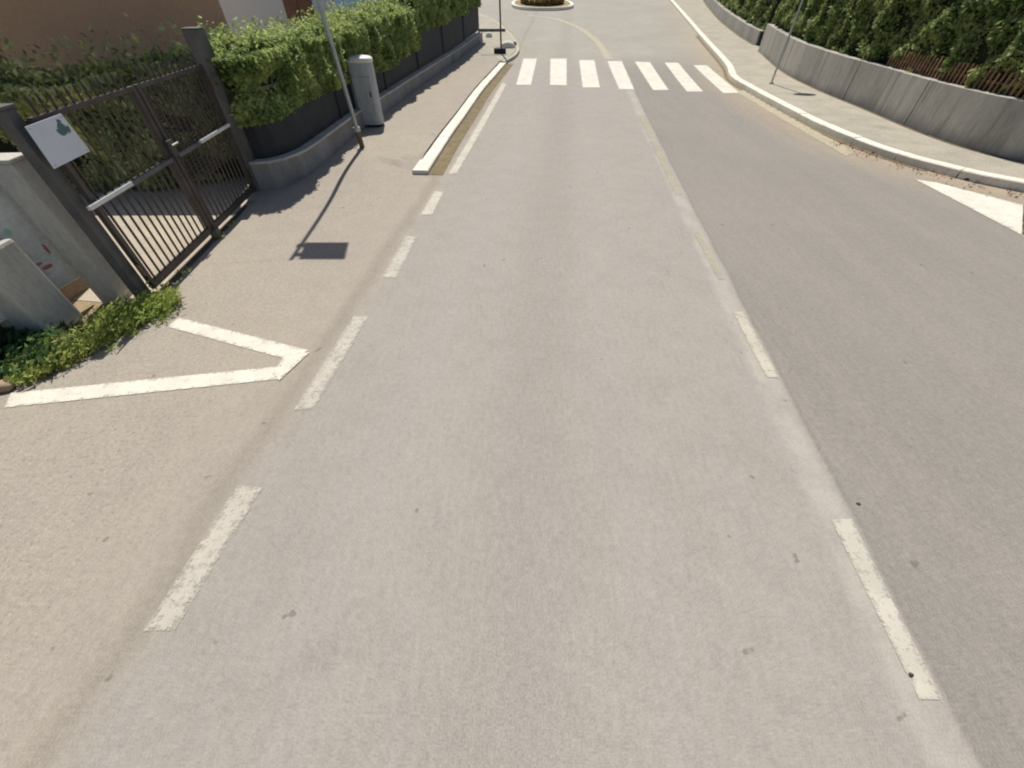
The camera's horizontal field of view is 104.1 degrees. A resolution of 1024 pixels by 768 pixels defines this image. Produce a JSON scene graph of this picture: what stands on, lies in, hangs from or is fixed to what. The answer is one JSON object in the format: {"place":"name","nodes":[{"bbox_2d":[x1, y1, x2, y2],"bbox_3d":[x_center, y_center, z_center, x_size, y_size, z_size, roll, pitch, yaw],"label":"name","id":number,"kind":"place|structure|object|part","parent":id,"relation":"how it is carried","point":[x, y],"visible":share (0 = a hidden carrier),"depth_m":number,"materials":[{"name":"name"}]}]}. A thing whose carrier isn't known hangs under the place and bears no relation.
{"place":"outdoors","nodes":[
{"label":"outdoors","id":0,"kind":"place"},
{"bbox_2d":[1,301,110,362],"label":"soil","id":1,"kind":"structure","parent":0,"point":[84,308],"depth_m":4.15,"materials":[{"name":"beige soil"}]},
{"bbox_2d":[0,325,28,363],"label":"leafy plant","id":2,"kind":"object","parent":1,"relation":"on","point":[7,331],"visible":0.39,"depth_m":3.60,"materials":[{"name":"green plant"}]},
{"bbox_2d":[0,329,59,376],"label":"leafy plant","id":3,"kind":"object","parent":1,"relation":"on","point":[5,370],"visible":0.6,"depth_m":3.43,"materials":[{"name":"green plant"}]},
{"bbox_2d":[0,239,83,336],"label":"concrete block","id":4,"kind":"structure","parent":1,"relation":"on","point":[33,296],"depth_m":3.58,"materials":[{"name":"grey concrete"}]},
{"bbox_2d":[0,184,79,322],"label":"notice board","id":5,"kind":"object","parent":4,"relation":"attached to","point":[18,226],"visible":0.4,"depth_m":3.67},
{"bbox_2d":[191,41,499,265],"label":"pavement","id":6,"kind":"structure","parent":0,"point":[339,202],"depth_m":6.36,"materials":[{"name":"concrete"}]},
{"bbox_2d":[316,0,364,147],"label":"street sign","id":7,"kind":"object","parent":6,"relation":"on","point":[356,128],"visible":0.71,"depth_m":6.94,"materials":[{"name":"metal"}]},
{"bbox_2d":[345,55,383,126],"bbox_3d":[-3.157,-6.172,8.483,0.637,1.252,0.410,0,45,0],"label":"street cabinet","id":8,"kind":"object","parent":6,"relation":"on","point":[363,84],"visible":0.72,"depth_m":8.30,"materials":[{"name":"plastic"}]},
{"bbox_3d":[-3.090,-6.031,8.352,0.360,0.620,0.026,0,45,0],"label":"door","id":9,"kind":"part","parent":8,"relation":"part of","materials":[{"name":"plastic"}]},
{"bbox_2d":[479,14,515,60],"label":"pavement","id":10,"kind":"structure","parent":0,"point":[492,42],"depth_m":18.64,"materials":[{"name":"grey concrete"}]},
{"bbox_2d":[486,32,491,37],"bbox_3d":[-1.075,-16.278,18.665,0.312,0.272,0.224,0,45,0],"label":"stone","id":11,"kind":"object","parent":10,"relation":"on","point":[488,34],"visible":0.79,"depth_m":18.58,"materials":[{"name":"grey stone"}]},
{"bbox_2d":[478,0,505,53],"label":"sign post","id":12,"kind":"object","parent":10,"relation":"on","point":[500,50],"visible":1,"depth_m":15.43,"materials":[{"name":"metal"}]},
{"bbox_2d":[502,41,515,47],"bbox_3d":[-0.152,-14.217,16.792,0.636,0.325,0.348,0,45,0],"label":"stone","id":13,"kind":"object","parent":10,"relation":"on","point":[508,44],"visible":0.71,"depth_m":16.67,"materials":[{"name":"grey stone"}]},
{"bbox_2d":[0,0,1023,767],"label":"road","id":14,"kind":"structure","parent":0,"point":[606,382],"depth_m":2.77,"materials":[{"name":"grey asphalt"}]},
{"bbox_2d":[0,379,15,392],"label":"stone","id":15,"kind":"object","parent":14,"relation":"on","point":[8,386],"visible":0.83,"depth_m":3.28,"materials":[{"name":"beige stone"}]},
{"bbox_2d":[0,277,88,336],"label":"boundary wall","id":16,"kind":"structure","parent":14,"relation":"on","point":[71,291],"depth_m":4.25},
{"bbox_2d":[2,318,94,368],"bbox_3d":[-4.111,-0.364,3.559,0.627,0.276,0.661,0,45,0],"label":"leafy plant","id":17,"kind":"object","parent":14,"relation":"on","point":[48,328],"visible":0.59,"depth_m":3.50,"materials":[{"name":"green plant"}]},
{"bbox_2d":[0,103,150,298],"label":"gate post","id":18,"kind":"object","parent":14,"relation":"on","point":[13,124],"visible":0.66,"depth_m":3.50,"materials":[{"name":"concrete"}]},
{"bbox_2d":[24,51,256,294],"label":"gate","id":19,"kind":"structure","parent":18,"relation":"attached to","point":[141,99],"depth_m":4.49,"materials":[{"name":"metal"}]},
{"bbox_2d":[25,114,89,168],"bbox_3d":[-3.760,-2.025,3.319,0.012,0.300,0.450,-3,45,-3],"label":"gate sign","id":20,"kind":"object","parent":19,"relation":"attached to","point":[58,140],"visible":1,"depth_m":3.30,"materials":[{"name":"metal"}]},
{"bbox_2d":[0,201,253,386],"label":"weeds","id":21,"kind":"object","parent":14,"relation":"on","point":[115,319],"visible":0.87,"depth_m":3.74,"materials":[{"name":"green plant"}]},
{"bbox_2d":[73,173,254,302],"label":"driveway","id":22,"kind":"structure","parent":14,"relation":"on","point":[88,295],"depth_m":5.69,"materials":[{"name":"beige concrete"}]},
{"bbox_2d":[0,152,131,302],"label":"concrete post","id":23,"kind":"object","parent":22,"relation":"on","point":[29,191],"visible":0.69,"depth_m":3.66,"materials":[{"name":"grey concrete"}]},
{"bbox_2d":[0,13,242,191],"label":"garden hedge","id":24,"kind":"object","parent":22,"relation":"on","point":[18,82],"visible":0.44,"depth_m":5.69,"materials":[{"name":"green plant"}]},
{"bbox_2d":[180,27,260,192],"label":"gate pillar","id":25,"kind":"structure","parent":14,"relation":"on","point":[199,44],"depth_m":5.37,"materials":[{"name":"concrete"}]},
{"bbox_2d":[249,31,482,190],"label":"garden wall","id":26,"kind":"structure","parent":14,"relation":"on","point":[308,158],"depth_m":7.41,"materials":[{"name":"concrete"}]},
{"bbox_2d":[228,7,478,158],"bbox_3d":[-2.564,-9.937,11.679,0.454,1.223,17.330,6,46,6],"label":"panel fence","id":27,"kind":"object","parent":26,"relation":"on","point":[306,122],"visible":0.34,"depth_m":7.54,"materials":[{"name":"metal"}]},
{"bbox_2d":[197,0,421,128],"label":"roadside hedge","id":28,"kind":"object","parent":27,"relation":"on","point":[296,61],"visible":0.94,"depth_m":6.45,"materials":[{"name":"green plant"}]},
{"bbox_2d":[374,0,481,31],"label":"roadside hedge","id":29,"kind":"object","parent":27,"relation":"on","point":[435,13],"visible":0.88,"depth_m":12.70,"materials":[{"name":"green plant"}]},
{"bbox_2d":[412,62,505,174],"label":"kerb","id":30,"kind":"structure","parent":14,"relation":"on","point":[426,163],"depth_m":8.91,"materials":[{"name":"concrete"}]},
{"bbox_2d":[426,64,512,174],"bbox_3d":[-0.801,-7.812,10.947,0.451,0.170,11.597,4,46,4],"label":"gutter","id":31,"kind":"object","parent":14,"relation":"on","point":[439,167],"visible":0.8,"depth_m":9.02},
{"bbox_2d":[511,0,573,10],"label":"traffic island","id":32,"kind":"structure","parent":14,"relation":"on","point":[543,5],"depth_m":26.55,"materials":[{"name":"concrete"}]},
{"bbox_2d":[696,36,925,170],"bbox_3d":[7.636,-10.456,13.359,1.250,0.448,18.281,4,46,4],"label":"gutter","id":33,"kind":"object","parent":14,"relation":"on","point":[721,66],"visible":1,"depth_m":9.38,"materials":[{"name":"grey concrete"}]},
{"bbox_2d":[668,0,1023,191],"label":"kerb","id":34,"kind":"structure","parent":14,"relation":"on","point":[949,169],"depth_m":8.10,"materials":[{"name":"concrete"}]},
{"bbox_2d":[830,140,1021,197],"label":"leaf litter","id":35,"kind":"object","parent":14,"relation":"on","point":[1010,191],"visible":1,"depth_m":7.05,"materials":[{"name":"brown plant"}]},
{"bbox_2d":[674,0,1023,178],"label":"pavement","id":36,"kind":"structure","parent":0,"point":[752,64],"depth_m":9.91,"materials":[{"name":"grey concrete"}]},
{"bbox_2d":[703,0,753,44],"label":"gutter","id":37,"kind":"object","parent":36,"relation":"on","point":[726,25],"visible":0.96,"depth_m":20.93,"materials":[{"name":"grey concrete"}]},
{"bbox_2d":[704,0,764,45],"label":"retaining wall","id":38,"kind":"structure","parent":36,"relation":"on","point":[749,32],"depth_m":19.41,"materials":[{"name":"concrete"}]},
{"bbox_2d":[716,0,782,30],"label":"wall hedge","id":39,"kind":"object","parent":38,"relation":"on","point":[759,14],"depth_m":17.83,"materials":[{"name":"green plant"}]},
{"bbox_2d":[769,0,803,83],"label":"round sign post","id":40,"kind":"object","parent":36,"relation":"on","point":[782,53],"visible":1,"depth_m":11.32,"materials":[{"name":"metal"}]},
{"bbox_2d":[758,50,1022,161],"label":"gutter","id":41,"kind":"object","parent":36,"relation":"on","point":[884,117],"visible":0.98,"depth_m":9.14,"materials":[{"name":"grey concrete"}]},
{"bbox_2d":[759,24,1023,161],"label":"retaining wall","id":42,"kind":"structure","parent":36,"relation":"on","point":[979,120],"depth_m":8.62,"materials":[{"name":"concrete"}]},
{"bbox_2d":[771,0,1023,97],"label":"wall hedge","id":43,"kind":"object","parent":42,"relation":"on","point":[984,35],"depth_m":8.62,"materials":[{"name":"green plant"}]},
{"bbox_2d":[886,45,1023,98],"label":"slat fence","id":44,"kind":"object","parent":42,"relation":"on","point":[966,75],"visible":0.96,"depth_m":7.95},
{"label":"ground","id":45,"kind":"structure","parent":0,"visible":0},
{"bbox_2d":[0,0,231,74],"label":"house","id":46,"kind":"structure","parent":45,"relation":"on","point":[32,23],"depth_m":6.80,"materials":[{"name":"ceramic"}]},
{"bbox_2d":[219,0,380,36],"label":"house","id":47,"kind":"structure","parent":45,"relation":"on","point":[249,9],"depth_m":12.79,"materials":[{"name":"tile"}]},
{"bbox_2d":[282,0,314,26],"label":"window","id":48,"kind":"structure","parent":47,"relation":"in","point":[291,7],"depth_m":12.71,"materials":[{"name":"brown wood"}]},
{"bbox_2d":[479,13,518,63],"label":"kerb","id":49,"kind":"structure","parent":45,"relation":"on","point":[511,57],"depth_m":16.34,"materials":[{"name":"concrete"}]}
]}

